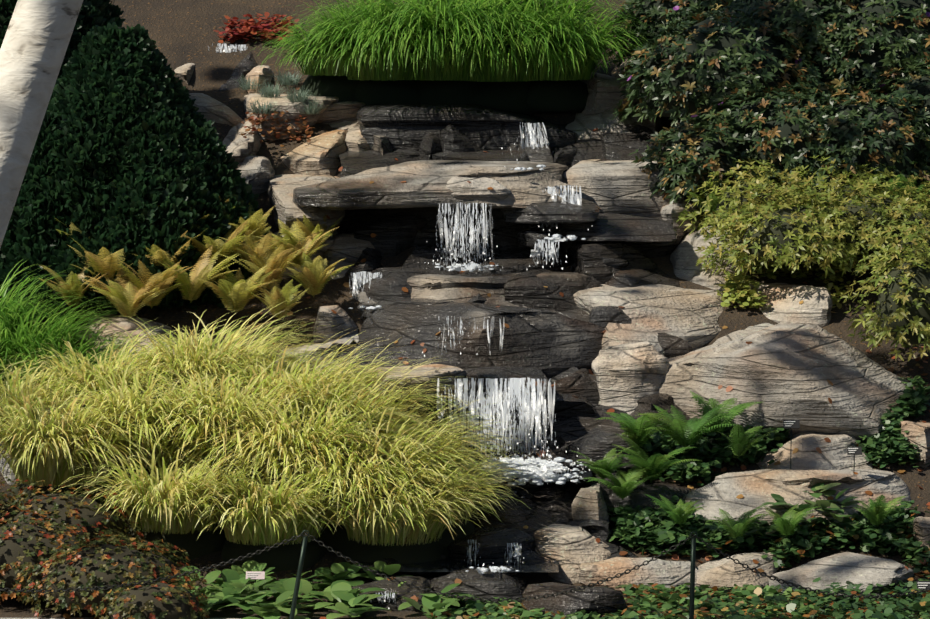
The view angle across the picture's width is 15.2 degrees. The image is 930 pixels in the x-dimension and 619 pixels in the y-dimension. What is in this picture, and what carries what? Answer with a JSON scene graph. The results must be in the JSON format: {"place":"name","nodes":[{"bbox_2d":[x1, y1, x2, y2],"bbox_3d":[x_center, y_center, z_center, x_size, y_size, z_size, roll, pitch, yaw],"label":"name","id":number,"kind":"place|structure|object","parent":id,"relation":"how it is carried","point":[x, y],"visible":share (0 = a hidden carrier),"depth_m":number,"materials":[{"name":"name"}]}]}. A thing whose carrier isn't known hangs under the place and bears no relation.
{"place":"outdoors","nodes":[
{"label":"outdoors","id":0,"kind":"place"},
{"bbox_2d":[0,617,240,618],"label":"gravel path","id":1,"kind":"structure","parent":0,"point":[93,617],"depth_m":19.55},
{"bbox_2d":[0,475,209,618],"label":"shrub","id":2,"kind":"object","parent":1,"relation":"on","point":[101,537],"visible":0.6,"depth_m":19.65,"materials":[{"name":"brown plant"}]},
{"bbox_2d":[0,523,86,592],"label":"low shrub","id":3,"kind":"object","parent":2,"relation":"on","point":[8,555],"visible":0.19,"depth_m":19.89,"materials":[{"name":"brown plant"}]},
{"bbox_2d":[10,494,126,544],"bbox_3d":[-2.411,1.268,20.631,0.760,0.364,0.684,3,7,30],"label":"low shrub","id":4,"kind":"object","parent":2,"relation":"on","point":[89,514],"visible":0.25,"depth_m":20.44,"materials":[{"name":"brown plant"}]},
{"bbox_2d":[41,544,174,609],"bbox_3d":[-1.994,1.489,19.713,0.798,0.338,0.669,0,6,1],"label":"low shrub","id":5,"kind":"object","parent":2,"relation":"on","point":[107,575],"visible":0.31,"depth_m":19.50,"materials":[{"name":"brown plant"}]},
{"bbox_2d":[108,582,199,618],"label":"low shrub","id":6,"kind":"object","parent":2,"relation":"on","point":[144,595],"visible":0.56,"depth_m":19.12,"materials":[{"name":"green plant"}]},
{"bbox_2d":[289,537,307,618],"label":"stake","id":7,"kind":"object","parent":1,"relation":"on","point":[298,578],"visible":1,"depth_m":18.98,"materials":[{"name":"grey metal"}]},
{"bbox_2d":[0,532,306,592],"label":"chain","id":8,"kind":"object","parent":7,"relation":"hanging from","point":[157,579],"visible":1,"depth_m":18.96,"materials":[{"name":"grey metal"}]},
{"bbox_2d":[0,0,929,618],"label":"terrain","id":9,"kind":"structure","parent":0,"point":[180,32],"depth_m":23.84,"materials":[{"name":"soil"}]},
{"bbox_2d":[0,0,82,247],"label":"tree","id":10,"kind":"object","parent":9,"relation":"on","point":[36,41],"visible":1,"depth_m":9.92,"materials":[{"name":"beige plant"}]},
{"bbox_2d":[10,475,112,507],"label":"rock","id":11,"kind":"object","parent":9,"relation":"on","point":[44,488],"visible":0.12,"depth_m":21.39,"materials":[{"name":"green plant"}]},
{"bbox_2d":[87,314,177,371],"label":"rock","id":12,"kind":"object","parent":9,"relation":"on","point":[129,326],"visible":0.12,"depth_m":23.27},
{"bbox_2d":[0,0,269,321],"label":"conifer","id":13,"kind":"object","parent":9,"relation":"on","point":[117,122],"depth_m":23.88,"materials":[{"name":"plant"}]},
{"bbox_2d":[126,521,225,563],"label":"rock","id":14,"kind":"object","parent":9,"relation":"on","point":[193,545],"visible":0.35,"depth_m":20.78,"materials":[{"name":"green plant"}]},
{"bbox_2d":[39,196,354,319],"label":"ferns","id":15,"kind":"object","parent":9,"relation":"on","point":[265,261],"visible":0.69,"depth_m":23.48,"materials":[{"name":"yellow plant"}]},
{"bbox_2d":[189,93,242,126],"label":"rock","id":16,"kind":"object","parent":9,"relation":"on","point":[213,109],"visible":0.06,"depth_m":26.59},
{"bbox_2d":[222,119,261,168],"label":"rock","id":17,"kind":"object","parent":9,"relation":"on","point":[238,145],"visible":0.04,"depth_m":25.93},
{"bbox_2d":[238,156,274,193],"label":"rock","id":18,"kind":"object","parent":9,"relation":"on","point":[258,173],"visible":0.27,"depth_m":25.34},
{"bbox_2d":[0,302,527,545],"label":"grass","id":19,"kind":"structure","parent":9,"relation":"on","point":[305,445],"depth_m":20.94,"materials":[{"name":"yellow plant"}]},
{"bbox_2d":[221,529,324,571],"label":"rock","id":20,"kind":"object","parent":9,"relation":"on","point":[281,557],"visible":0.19,"depth_m":20.66,"materials":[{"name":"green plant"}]},
{"bbox_2d":[244,93,338,139],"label":"rock","id":21,"kind":"object","parent":9,"relation":"on","point":[292,114],"visible":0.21,"depth_m":26.28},
{"bbox_2d":[267,174,344,227],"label":"rock","id":22,"kind":"object","parent":9,"relation":"on","point":[287,211],"visible":0.46,"depth_m":24.49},
{"bbox_2d":[280,130,347,175],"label":"rock","id":23,"kind":"object","parent":9,"relation":"on","point":[318,154],"visible":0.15,"depth_m":25.71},
{"bbox_2d":[276,333,358,374],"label":"rock","id":24,"kind":"object","parent":9,"relation":"on","point":[345,339],"visible":0.1,"depth_m":23.20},
{"bbox_2d":[298,74,359,101],"bbox_3d":[-0.924,-1.707,26.794,0.741,0.341,0.615,0,6,1],"label":"grass top","id":25,"kind":"object","parent":9,"relation":"on","point":[342,88],"visible":0.19,"depth_m":26.55,"materials":[{"name":"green plant"}]},
{"bbox_2d":[0,0,659,388],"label":"green grass","id":26,"kind":"structure","parent":9,"relation":"on","point":[478,40],"depth_m":25.94,"materials":[{"name":"green plant"}]},
{"bbox_2d":[313,305,357,343],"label":"rock","id":27,"kind":"object","parent":9,"relation":"on","point":[340,320],"visible":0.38,"depth_m":23.31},
{"bbox_2d":[316,101,365,123],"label":"rock","id":28,"kind":"object","parent":9,"relation":"on","point":[336,112],"visible":0.08,"depth_m":26.40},
{"bbox_2d":[313,522,368,551],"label":"rock","id":29,"kind":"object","parent":9,"relation":"on","point":[337,540],"visible":0.12,"depth_m":20.85,"materials":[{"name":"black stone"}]},
{"bbox_2d":[323,233,374,279],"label":"rock","id":30,"kind":"object","parent":9,"relation":"on","point":[348,248],"visible":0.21,"depth_m":24.28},
{"bbox_2d":[339,150,419,176],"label":"rock","id":31,"kind":"object","parent":9,"relation":"on","point":[353,162],"visible":0.19,"depth_m":25.44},
{"bbox_2d":[327,576,434,610],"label":"rock","id":32,"kind":"object","parent":9,"relation":"on","point":[387,585],"visible":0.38,"depth_m":19.90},
{"bbox_2d":[348,212,427,256],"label":"rock","id":33,"kind":"object","parent":9,"relation":"on","point":[396,233],"visible":0.31,"depth_m":24.51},
{"bbox_2d":[342,530,443,563],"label":"rock","id":34,"kind":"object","parent":9,"relation":"on","point":[433,550],"visible":0.21,"depth_m":20.70,"materials":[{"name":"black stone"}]},
{"bbox_2d":[355,266,439,302],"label":"rock","id":35,"kind":"object","parent":9,"relation":"on","point":[391,283],"visible":0.12,"depth_m":23.87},
{"bbox_2d":[208,44,591,608],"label":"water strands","id":36,"kind":"object","parent":9,"relation":"on","point":[537,411],"visible":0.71,"depth_m":21.57,"materials":[{"name":"white"}]},
{"bbox_2d":[292,160,569,209],"bbox_3d":[-0.238,-0.884,24.572,1.949,0.293,1.211,0,6,-2],"label":"rock","id":37,"kind":"object","parent":9,"relation":"on","point":[424,184],"visible":0.83,"depth_m":24.18,"materials":[{"name":"stone"}]},
{"bbox_2d":[446,177,510,199],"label":"rock","id":38,"kind":"object","parent":37,"relation":"on","point":[464,188],"visible":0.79,"depth_m":24.02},
{"bbox_2d":[401,244,460,274],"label":"rock","id":39,"kind":"object","parent":9,"relation":"on","point":[421,256],"visible":0.08,"depth_m":24.17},
{"bbox_2d":[335,207,557,250],"bbox_3d":[0.006,-0.389,24.772,2.080,0.833,0.656,1,6,5],"label":"rock","id":40,"kind":"object","parent":9,"relation":"on","point":[502,234],"visible":0.04,"depth_m":24.59,"materials":[{"name":"stone"}]},
{"bbox_2d":[340,559,558,571],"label":"water pool","id":41,"kind":"structure","parent":9,"relation":"on","point":[446,565],"depth_m":20.54,"materials":[{"name":"black"}]},
{"bbox_2d":[439,124,481,151],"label":"rock","id":42,"kind":"object","parent":9,"relation":"on","point":[453,138],"visible":0.08,"depth_m":25.70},
{"bbox_2d":[356,103,577,150],"bbox_3d":[0.026,-1.362,27.143,1.707,0.550,2.597,0,6,0],"label":"rock","id":43,"kind":"object","parent":9,"relation":"on","point":[404,126],"visible":0.35,"depth_m":25.88,"materials":[{"name":"stone"}]},
{"bbox_2d":[436,445,510,483],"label":"rock","id":44,"kind":"object","parent":9,"relation":"on","point":[488,453],"visible":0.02,"depth_m":21.65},
{"bbox_2d":[438,377,555,456],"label":"waterfall","id":45,"kind":"object","parent":44,"relation":"on","point":[513,383],"visible":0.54,"depth_m":21.59,"materials":[{"name":"white"}]},
{"bbox_2d":[425,565,527,589],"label":"rock","id":46,"kind":"object","parent":9,"relation":"on","point":[515,577],"visible":0.08,"depth_m":20.32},
{"bbox_2d":[353,272,601,311],"bbox_3d":[-0.074,0.025,24.114,1.970,0.592,1.412,-1,6,-6],"label":"rock","id":47,"kind":"object","parent":9,"relation":"on","point":[461,287],"visible":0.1,"depth_m":23.76,"materials":[{"name":"stone"}]},
{"bbox_2d":[433,203,493,265],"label":"waterfall","id":48,"kind":"object","parent":47,"relation":"on","point":[470,232],"visible":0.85,"depth_m":23.87,"materials":[{"name":"white"}]},
{"bbox_2d":[433,578,523,604],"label":"rock","id":49,"kind":"object","parent":9,"relation":"on","point":[492,587],"visible":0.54,"depth_m":20.01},
{"bbox_2d":[431,149,526,160],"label":"rock","id":50,"kind":"object","parent":9,"relation":"on","point":[503,155],"visible":0.17,"depth_m":25.35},
{"bbox_2d":[354,302,604,378],"bbox_3d":[0.158,0.367,23.241,1.837,0.796,1.101,1,6,7],"label":"rock","id":51,"kind":"object","parent":9,"relation":"on","point":[551,344],"visible":0.44,"depth_m":22.93,"materials":[{"name":"stone"}]},
{"bbox_2d":[410,390,553,435],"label":"rock","id":52,"kind":"object","parent":9,"relation":"on","point":[516,413],"visible":0.02,"depth_m":22.16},
{"bbox_2d":[357,364,465,399],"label":"rock","id":53,"kind":"object","parent":52,"relation":"on","point":[447,371],"visible":0.48,"depth_m":21.77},
{"bbox_2d":[462,366,550,392],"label":"rock","id":54,"kind":"object","parent":52,"relation":"on","point":[498,372],"visible":0.44,"depth_m":21.92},
{"bbox_2d":[447,527,535,563],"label":"rock","id":55,"kind":"object","parent":9,"relation":"on","point":[492,544],"visible":0.25,"depth_m":20.73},
{"bbox_2d":[63,87,929,618],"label":"leaf litter","id":56,"kind":"object","parent":9,"relation":"on","point":[723,469],"visible":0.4,"depth_m":21.77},
{"bbox_2d":[474,487,555,535],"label":"rock","id":57,"kind":"object","parent":9,"relation":"on","point":[518,515],"visible":0.25,"depth_m":21.08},
{"bbox_2d":[464,246,570,275],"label":"rock","id":58,"kind":"object","parent":9,"relation":"on","point":[515,259],"visible":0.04,"depth_m":24.15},
{"bbox_2d":[450,470,591,479],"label":"water pool","id":59,"kind":"structure","parent":9,"relation":"on","point":[586,474],"depth_m":21.45,"materials":[{"name":"black"}]},
{"bbox_2d":[455,457,585,485],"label":"water foam blobs","id":60,"kind":"object","parent":59,"relation":"on","point":[563,480],"visible":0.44,"depth_m":21.24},
{"bbox_2d":[177,482,867,618],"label":"bergenia","id":61,"kind":"object","parent":9,"relation":"on","point":[232,587],"visible":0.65,"depth_m":19.88,"materials":[{"name":"green plant"}]},
{"bbox_2d":[504,269,575,311],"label":"rock","id":62,"kind":"object","parent":9,"relation":"on","point":[527,289],"visible":0.29,"depth_m":23.63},
{"bbox_2d":[532,484,574,523],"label":"rock","id":63,"kind":"object","parent":9,"relation":"on","point":[555,501],"visible":0.25,"depth_m":21.31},
{"bbox_2d":[526,79,587,113],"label":"rock","id":64,"kind":"object","parent":9,"relation":"on","point":[553,96],"visible":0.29,"depth_m":26.48,"materials":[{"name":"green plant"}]},
{"bbox_2d":[536,392,596,416],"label":"rock","id":65,"kind":"object","parent":9,"relation":"on","point":[568,405],"visible":0.08,"depth_m":22.13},
{"bbox_2d":[213,12,929,618],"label":"ground cover plant","id":66,"kind":"object","parent":9,"relation":"on","point":[659,528],"visible":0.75,"depth_m":20.89,"materials":[{"name":"green plant"}]},
{"bbox_2d":[534,524,610,583],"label":"rock","id":67,"kind":"object","parent":9,"relation":"on","point":[569,549],"visible":0.4,"depth_m":20.74,"materials":[{"name":"stone"}]},
{"bbox_2d":[549,368,599,403],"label":"rock","id":68,"kind":"object","parent":9,"relation":"on","point":[580,382],"visible":0.29,"depth_m":22.35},
{"bbox_2d":[522,582,627,618],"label":"rock","id":69,"kind":"object","parent":9,"relation":"on","point":[600,600],"visible":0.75,"depth_m":19.53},
{"bbox_2d":[532,416,626,463],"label":"rock","id":70,"kind":"object","parent":9,"relation":"on","point":[568,430],"visible":0.17,"depth_m":21.95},
{"bbox_2d":[572,483,608,519],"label":"rock","id":71,"kind":"object","parent":9,"relation":"on","point":[588,503],"visible":0.27,"depth_m":21.07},
{"bbox_2d":[566,518,622,545],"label":"rock","id":72,"kind":"object","parent":9,"relation":"on","point":[601,530],"visible":0.17,"depth_m":21.00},
{"bbox_2d":[558,427,636,487],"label":"rock","id":73,"kind":"object","parent":9,"relation":"on","point":[594,444],"visible":0.23,"depth_m":21.61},
{"bbox_2d":[565,105,634,141],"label":"rock","id":74,"kind":"object","parent":9,"relation":"on","point":[582,126],"visible":0.15,"depth_m":26.10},
{"bbox_2d":[578,72,640,116],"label":"rock","id":75,"kind":"object","parent":9,"relation":"on","point":[604,93],"visible":0.04,"depth_m":26.34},
{"bbox_2d":[589,306,631,328],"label":"rock","id":76,"kind":"object","parent":9,"relation":"on","point":[602,316],"visible":0.08,"depth_m":23.15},
{"bbox_2d":[567,242,657,283],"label":"rock","id":77,"kind":"object","parent":9,"relation":"on","point":[585,258],"visible":0.29,"depth_m":24.03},
{"bbox_2d":[555,213,676,242],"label":"rock","id":78,"kind":"object","parent":77,"relation":"on","point":[606,227],"visible":0.85,"depth_m":24.09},
{"bbox_2d":[501,196,599,223],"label":"rock","id":79,"kind":"object","parent":78,"relation":"on","point":[566,211],"visible":0.75,"depth_m":24.06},
{"bbox_2d":[563,133,668,166],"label":"rock","id":80,"kind":"object","parent":9,"relation":"on","point":[588,150],"visible":0.02,"depth_m":25.81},
{"bbox_2d":[562,219,688,257],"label":"rock","id":81,"kind":"object","parent":9,"relation":"on","point":[659,249],"visible":0.04,"depth_m":24.38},
{"bbox_2d":[561,159,690,218],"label":"rock","id":82,"kind":"object","parent":9,"relation":"on","point":[616,187],"visible":0.21,"depth_m":24.81,"materials":[{"name":"stone"}]},
{"bbox_2d":[591,341,669,414],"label":"rock","id":83,"kind":"object","parent":9,"relation":"on","point":[628,376],"visible":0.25,"depth_m":22.32,"materials":[{"name":"stone"}]},
{"bbox_2d":[581,480,692,516],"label":"rock","id":84,"kind":"object","parent":9,"relation":"on","point":[637,496],"visible":0.12,"depth_m":21.33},
{"bbox_2d":[579,557,698,593],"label":"rock","id":85,"kind":"object","parent":9,"relation":"on","point":[667,573],"visible":0.46,"depth_m":20.45,"materials":[{"name":"stone"}]},
{"bbox_2d":[605,268,679,287],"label":"rock","id":86,"kind":"object","parent":9,"relation":"on","point":[631,278],"visible":0.15,"depth_m":23.91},
{"bbox_2d":[593,332,692,372],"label":"rock","id":87,"kind":"object","parent":9,"relation":"on","point":[672,346],"visible":0.08,"depth_m":22.90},
{"bbox_2d":[573,284,723,355],"bbox_3d":[1.302,0.138,24.240,1.236,0.710,2.981,1,6,7],"label":"rock","id":88,"kind":"object","parent":9,"relation":"on","point":[691,316],"visible":0.44,"depth_m":23.36,"materials":[{"name":"stone"}]},
{"bbox_2d":[628,392,691,430],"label":"rock","id":89,"kind":"object","parent":9,"relation":"on","point":[663,401],"visible":0.15,"depth_m":22.17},
{"bbox_2d":[630,0,728,50],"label":"rhododendron shrub","id":90,"kind":"object","parent":9,"relation":"on","point":[667,5],"visible":0.15,"depth_m":26.55,"materials":[{"name":"green plant"}]},
{"bbox_2d":[660,201,708,232],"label":"rock","id":91,"kind":"object","parent":9,"relation":"on","point":[669,212],"visible":0.12,"depth_m":24.61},
{"bbox_2d":[689,539,695,618],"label":"stake","id":92,"kind":"object","parent":9,"relation":"on","point":[692,578],"visible":1,"depth_m":18.77,"materials":[{"name":"grey metal"}]},
{"bbox_2d":[305,533,694,601],"bbox_3d":[0.182,1.392,18.900,2.119,0.393,0.026,1,6,5],"label":"chain","id":93,"kind":"object","parent":92,"relation":"hanging from","point":[489,599],"visible":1,"depth_m":18.91,"materials":[{"name":"grey metal"}]},
{"bbox_2d":[693,535,929,598],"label":"chain","id":94,"kind":"object","parent":92,"relation":"hanging from","point":[846,595],"visible":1,"depth_m":18.86,"materials":[{"name":"grey metal"}]},
{"bbox_2d":[656,125,755,194],"bbox_3d":[1.719,-1.066,24.994,0.759,0.507,0.747,0,6,1],"label":"rhododendron shrub","id":95,"kind":"object","parent":9,"relation":"on","point":[719,144],"visible":0.21,"depth_m":24.73,"materials":[{"name":"green plant"}]},
{"bbox_2d":[670,226,745,290],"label":"rock","id":96,"kind":"object","parent":9,"relation":"on","point":[683,257],"visible":0.29,"depth_m":24.19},
{"bbox_2d":[636,19,805,117],"bbox_3d":[1.912,-1.785,25.952,1.273,0.755,1.182,0,6,1],"label":"rhododendron shrub","id":97,"kind":"object","parent":9,"relation":"on","point":[727,40],"visible":0.27,"depth_m":25.52,"materials":[{"name":"green plant"}]},
{"bbox_2d":[696,552,778,589],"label":"rock","id":98,"kind":"object","parent":9,"relation":"on","point":[722,572],"visible":0.42,"depth_m":20.48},
{"bbox_2d":[572,161,929,538],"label":"ferns","id":99,"kind":"object","parent":9,"relation":"on","point":[638,433],"visible":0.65,"depth_m":21.35,"materials":[{"name":"green plant"}]},
{"bbox_2d":[607,0,929,207],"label":"rhododendron shrub","id":100,"kind":"object","parent":9,"relation":"on","point":[820,100],"visible":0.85,"depth_m":25.30,"materials":[{"name":"green plant"}]},
{"bbox_2d":[724,98,813,181],"bbox_3d":[2.268,-1.222,25.151,1.205,0.609,0.992,0,6,1],"label":"rhododendron shrub","id":101,"kind":"object","parent":9,"relation":"on","point":[787,128],"visible":0.12,"depth_m":24.75,"materials":[{"name":"green plant"}]},
{"bbox_2d":[658,323,908,439],"bbox_3d":[2.050,0.524,23.233,1.986,0.984,2.696,1,6,7],"label":"rock","id":102,"kind":"object","parent":9,"relation":"on","point":[780,372],"visible":0.48,"depth_m":22.13,"materials":[{"name":"stone"}]},
{"bbox_2d":[730,0,841,57],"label":"rhododendron shrub","id":103,"kind":"object","parent":9,"relation":"on","point":[808,4],"visible":0.1,"depth_m":25.91,"materials":[{"name":"green plant"}]},
{"bbox_2d":[747,282,832,326],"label":"rock","id":104,"kind":"object","parent":9,"relation":"on","point":[813,308],"visible":0.35,"depth_m":23.57,"materials":[{"name":"stone"}]},
{"bbox_2d":[683,469,910,529],"bbox_3d":[2.039,1.303,21.379,1.576,0.634,0.867,0,6,5],"label":"rock","id":105,"kind":"object","parent":9,"relation":"on","point":[755,488],"visible":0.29,"depth_m":21.23,"materials":[{"name":"stone"}]},
{"bbox_2d":[677,152,929,361],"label":"light shrub","id":106,"kind":"object","parent":9,"relation":"on","point":[828,198],"visible":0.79,"depth_m":23.64,"materials":[{"name":"green plant"}]},
{"bbox_2d":[738,207,838,262],"bbox_3d":[2.239,-0.512,23.941,0.743,0.378,0.602,0,6,1],"label":"shrub","id":107,"kind":"object","parent":106,"relation":"attached to","point":[765,232],"visible":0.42,"depth_m":23.71,"materials":[{"name":"green plant"}]},
{"bbox_2d":[830,196,908,256],"bbox_3d":[2.795,-0.575,24.045,0.839,0.410,0.613,0,6,1],"label":"shrub","id":108,"kind":"object","parent":106,"relation":"attached to","point":[854,210],"visible":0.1,"depth_m":23.82,"materials":[{"name":"green plant"}]},
{"bbox_2d":[876,262,929,344],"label":"shrub","id":109,"kind":"object","parent":106,"relation":"attached to","point":[921,277],"visible":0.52,"depth_m":22.56,"materials":[{"name":"green plant"}]},
{"bbox_2d":[756,432,872,469],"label":"rock","id":110,"kind":"object","parent":9,"relation":"on","point":[807,455],"visible":0.17,"depth_m":21.72,"materials":[{"name":"stone"}]},
{"bbox_2d":[768,552,912,600],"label":"rock","id":111,"kind":"object","parent":9,"relation":"on","point":[853,568],"visible":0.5,"depth_m":20.29,"materials":[{"name":"stone"}]},
{"bbox_2d":[806,104,927,182],"bbox_3d":[2.808,-1.184,25.093,1.223,0.590,0.975,0,6,1],"label":"rhododendron shrub","id":112,"kind":"object","parent":9,"relation":"on","point":[894,144],"visible":0.12,"depth_m":24.70,"materials":[{"name":"green plant"}]},
{"bbox_2d":[810,0,929,94],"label":"rhododendron shrub","id":113,"kind":"object","parent":9,"relation":"on","point":[877,56],"visible":0.1,"depth_m":25.69,"materials":[{"name":"green plant"}]},
{"bbox_2d":[899,421,929,467],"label":"rock","id":114,"kind":"object","parent":9,"relation":"on","point":[918,433],"visible":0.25,"depth_m":21.81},
{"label":"rock","id":115,"kind":"object","parent":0,"visible":0},
{"bbox_2d":[600,124,659,160],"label":"rock","id":116,"kind":"object","parent":115,"relation":"on","point":[618,146],"visible":0.31,"depth_m":25.82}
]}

